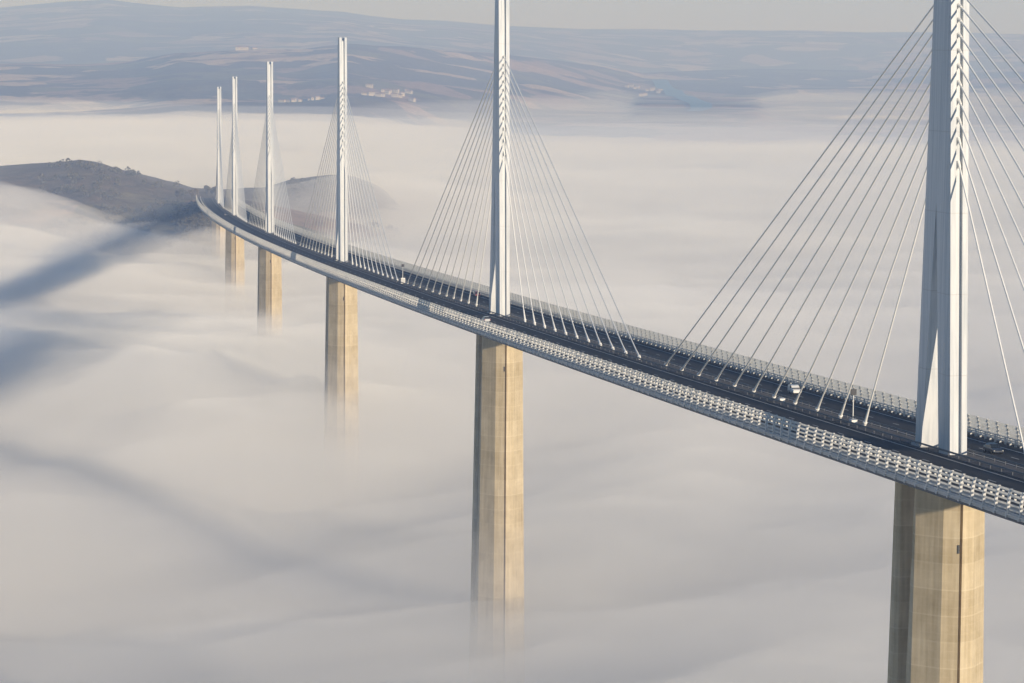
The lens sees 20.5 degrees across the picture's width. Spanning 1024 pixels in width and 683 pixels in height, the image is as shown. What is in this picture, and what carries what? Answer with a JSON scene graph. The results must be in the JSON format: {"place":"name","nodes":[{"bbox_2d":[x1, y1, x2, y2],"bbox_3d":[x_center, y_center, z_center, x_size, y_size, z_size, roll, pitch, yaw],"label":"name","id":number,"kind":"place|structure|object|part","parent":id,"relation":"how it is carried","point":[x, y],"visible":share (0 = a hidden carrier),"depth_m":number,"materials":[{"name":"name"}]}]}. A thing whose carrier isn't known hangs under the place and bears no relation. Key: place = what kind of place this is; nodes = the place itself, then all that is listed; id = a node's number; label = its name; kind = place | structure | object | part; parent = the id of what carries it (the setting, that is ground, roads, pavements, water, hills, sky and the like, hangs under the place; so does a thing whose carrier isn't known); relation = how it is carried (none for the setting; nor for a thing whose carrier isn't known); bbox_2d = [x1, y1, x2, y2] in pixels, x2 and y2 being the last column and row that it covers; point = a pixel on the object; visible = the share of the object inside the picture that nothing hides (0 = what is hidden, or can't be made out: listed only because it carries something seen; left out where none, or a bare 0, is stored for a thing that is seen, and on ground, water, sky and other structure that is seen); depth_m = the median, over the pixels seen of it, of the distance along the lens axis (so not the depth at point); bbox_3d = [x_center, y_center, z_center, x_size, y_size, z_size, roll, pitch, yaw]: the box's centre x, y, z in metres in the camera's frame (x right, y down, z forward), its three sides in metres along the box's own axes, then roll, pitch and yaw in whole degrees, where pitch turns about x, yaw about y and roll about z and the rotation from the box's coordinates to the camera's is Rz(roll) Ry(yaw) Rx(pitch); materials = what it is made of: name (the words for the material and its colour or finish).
{"place":"outdoors","nodes":[
{"label":"outdoors","id":0,"kind":"place"},
{"bbox_2d":[0,0,1023,682],"bbox_3d":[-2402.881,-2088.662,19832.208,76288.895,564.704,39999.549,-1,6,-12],"label":"ground","id":1,"kind":"structure","parent":0,"point":[158,524],"depth_m":1946.35,"materials":[{"name":"white"}]},
{"bbox_2d":[174,190,179,197],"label":"tree","id":2,"kind":"object","parent":1,"relation":"on","point":[177,193],"visible":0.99,"depth_m":2371.54,"materials":[{"name":"green plant"}]},
{"bbox_2d":[178,188,186,198],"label":"tree","id":3,"kind":"object","parent":1,"relation":"on","point":[182,191],"visible":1,"depth_m":2362.38,"materials":[{"name":"green plant"}]},
{"bbox_2d":[188,189,194,196],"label":"tree","id":4,"kind":"object","parent":1,"relation":"on","point":[191,192],"visible":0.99,"depth_m":2383.67,"materials":[{"name":"green plant"}]},
{"bbox_2d":[204,185,210,195],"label":"tree","id":5,"kind":"object","parent":1,"relation":"on","point":[207,189],"visible":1,"depth_m":2433.61,"materials":[{"name":"green plant"}]},
{"bbox_2d":[211,221,225,264],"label":"bridge pier","id":6,"kind":"structure","parent":1,"relation":"on","point":[218,240],"depth_m":2110.20,"materials":[{"name":"concrete"}]},
{"bbox_2d":[37,158,400,287],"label":"woodland","id":7,"kind":"object","parent":1,"relation":"on","point":[209,271],"visible":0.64,"depth_m":2207.52,"materials":[{"name":"green plant"}]},
{"bbox_2d":[224,230,245,388],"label":"bridge pier","id":8,"kind":"structure","parent":1,"relation":"on","point":[234,357],"depth_m":1775.43,"materials":[{"name":"concrete"}]},
{"bbox_2d":[235,46,248,50],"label":"farmhouse","id":9,"kind":"object","parent":1,"relation":"on","point":[242,48],"visible":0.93,"depth_m":9348.75,"materials":[{"name":"ceramic"}]},
{"bbox_2d":[255,247,283,467],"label":"bridge pier","id":10,"kind":"structure","parent":1,"relation":"on","point":[269,423],"depth_m":1438.46,"materials":[{"name":"concrete"}]},
{"bbox_2d":[321,277,359,593],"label":"bridge pier","id":11,"kind":"structure","parent":1,"relation":"on","point":[341,541],"depth_m":1102.52,"materials":[{"name":"concrete"}]},
{"bbox_2d":[368,91,373,95],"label":"house","id":12,"kind":"structure","parent":1,"relation":"on","point":[370,93],"depth_m":7042.07,"materials":[{"name":"ceramic"}]},
{"bbox_2d":[408,97,415,101],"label":"house","id":13,"kind":"structure","parent":1,"relation":"on","point":[412,99],"depth_m":7057.56,"materials":[{"name":"ceramic"}]},
{"bbox_2d":[469,334,523,682],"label":"bridge pier","id":14,"kind":"structure","parent":1,"relation":"on","point":[496,648],"depth_m":765.78,"materials":[{"name":"concrete"}]},
{"bbox_2d":[887,482,984,682],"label":"bridge pier","id":15,"kind":"structure","parent":1,"relation":"on","point":[936,630],"depth_m":428.35,"materials":[{"name":"concrete"}]},
{"bbox_2d":[0,0,1023,33],"label":"sky","id":16,"kind":"structure","parent":0,"point":[1006,16],"materials":[{"name":"grey"}]},
{"bbox_2d":[198,198,1023,524],"bbox_3d":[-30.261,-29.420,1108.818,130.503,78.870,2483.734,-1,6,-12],"label":"viaduct deck","id":17,"kind":"structure","parent":0,"point":[934,450],"depth_m":514.23,"materials":[{"name":"paint"}]},
{"bbox_2d":[215,87,223,207],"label":"pylon","id":18,"kind":"object","parent":17,"relation":"on","point":[219,197],"visible":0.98,"depth_m":2105.15,"materials":[{"name":"white metal"}]},
{"bbox_2d":[224,77,246,221],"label":"pylon","id":19,"kind":"object","parent":17,"relation":"on","point":[234,159],"visible":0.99,"depth_m":1767.18,"materials":[{"name":"white metal"}]},
{"bbox_2d":[248,62,295,243],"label":"pylon","id":20,"kind":"object","parent":17,"relation":"on","point":[271,161],"visible":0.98,"depth_m":1430.32,"materials":[{"name":"white metal"}]},
{"bbox_2d":[299,38,397,280],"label":"pylon","id":21,"kind":"object","parent":17,"relation":"on","point":[341,206],"visible":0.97,"depth_m":1094.27,"materials":[{"name":"white metal"}]},
{"bbox_2d":[401,264,404,283],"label":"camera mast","id":22,"kind":"object","parent":17,"relation":"on","point":[402,278],"visible":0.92,"depth_m":932.34,"materials":[{"name":"metal"}]},
{"bbox_2d":[406,0,640,359],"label":"pylon","id":23,"kind":"object","parent":17,"relation":"on","point":[499,290],"visible":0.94,"depth_m":759.08,"materials":[{"name":"white metal"}]},
{"bbox_2d":[196,195,1023,522],"bbox_3d":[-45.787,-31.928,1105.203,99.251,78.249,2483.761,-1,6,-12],"label":"wind screen","id":24,"kind":"object","parent":17,"relation":"attached to","point":[386,293],"visible":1,"depth_m":504.12,"materials":[{"name":"paint"}]},
{"bbox_2d":[200,197,1021,500],"bbox_3d":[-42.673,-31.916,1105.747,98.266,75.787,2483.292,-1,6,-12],"label":"guard rail","id":25,"kind":"object","parent":17,"relation":"on","point":[935,473],"visible":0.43,"depth_m":489.59,"materials":[{"name":"grey metal"}]},
{"bbox_2d":[199,198,1023,506],"bbox_3d":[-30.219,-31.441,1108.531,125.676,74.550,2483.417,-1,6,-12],"label":"road","id":26,"kind":"structure","parent":17,"relation":"on","point":[885,418],"depth_m":568.24,"materials":[{"name":"grey asphalt"}]},
{"bbox_2d":[473,291,480,296],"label":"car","id":27,"kind":"object","parent":26,"relation":"on","point":[475,293],"visible":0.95,"depth_m":857.96,"materials":[{"name":"grey paint"}]},
{"bbox_2d":[482,316,490,321],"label":"car","id":28,"kind":"object","parent":26,"relation":"on","point":[485,318],"visible":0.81,"depth_m":737.00,"materials":[{"name":"paint"}]},
{"bbox_2d":[203,199,1023,481],"bbox_3d":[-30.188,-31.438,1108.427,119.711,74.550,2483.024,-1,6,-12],"label":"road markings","id":29,"kind":"object","parent":26,"relation":"on","point":[679,366],"visible":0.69,"depth_m":573.12,"materials":[{"name":"paint"}]},
{"bbox_2d":[788,383,801,393],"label":"van","id":30,"kind":"object","parent":26,"relation":"on","point":[793,388],"visible":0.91,"depth_m":529.11,"materials":[{"name":"white paint"}]},
{"bbox_2d":[983,442,1003,453],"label":"car","id":31,"kind":"object","parent":26,"relation":"on","point":[993,447],"visible":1,"depth_m":429.18,"materials":[{"name":"blue paint"}]},
{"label":"windows","id":32,"kind":"part","parent":31,"relation":"part of","materials":[{"name":"black glass"}]},
{"bbox_2d":[213,197,1023,478],"bbox_3d":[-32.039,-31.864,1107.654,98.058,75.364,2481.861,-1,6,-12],"label":"guard rail","id":33,"kind":"object","parent":17,"relation":"on","point":[882,432],"visible":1,"depth_m":550.76,"materials":[{"name":"grey metal"}]},
{"bbox_2d":[224,205,1023,467],"bbox_3d":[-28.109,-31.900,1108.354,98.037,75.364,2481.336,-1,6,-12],"label":"guard rail","id":34,"kind":"object","parent":17,"relation":"on","point":[871,421],"visible":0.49,"depth_m":553.12,"materials":[{"name":"grey metal"}]},
{"bbox_2d":[238,198,1023,444],"bbox_3d":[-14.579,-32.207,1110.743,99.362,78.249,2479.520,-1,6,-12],"label":"wind screen","id":35,"kind":"object","parent":17,"relation":"attached to","point":[978,422],"visible":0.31,"depth_m":607.28,"materials":[{"name":"paint"}]},
{"bbox_2d":[239,204,1023,448],"bbox_3d":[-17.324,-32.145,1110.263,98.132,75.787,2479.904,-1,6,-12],"label":"guard rail","id":36,"kind":"object","parent":17,"relation":"on","point":[657,343],"visible":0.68,"depth_m":616.44,"materials":[{"name":"grey metal"}]},
{"bbox_2d":[664,0,1023,454],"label":"pylon","id":37,"kind":"object","parent":17,"relation":"on","point":[941,416],"visible":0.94,"depth_m":427.19,"materials":[{"name":"white metal"}]},
{"bbox_2d":[850,389,856,418],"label":"message sign","id":38,"kind":"object","parent":17,"relation":"on","point":[853,392],"visible":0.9,"depth_m":478.21,"materials":[{"name":"metal"}]},
{"bbox_2d":[652,79,711,110],"bbox_3d":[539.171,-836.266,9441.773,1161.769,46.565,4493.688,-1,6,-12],"label":"river","id":39,"kind":"structure","parent":0,"point":[696,104],"depth_m":9677.58,"materials":[{"name":"liquid"}]}
]}

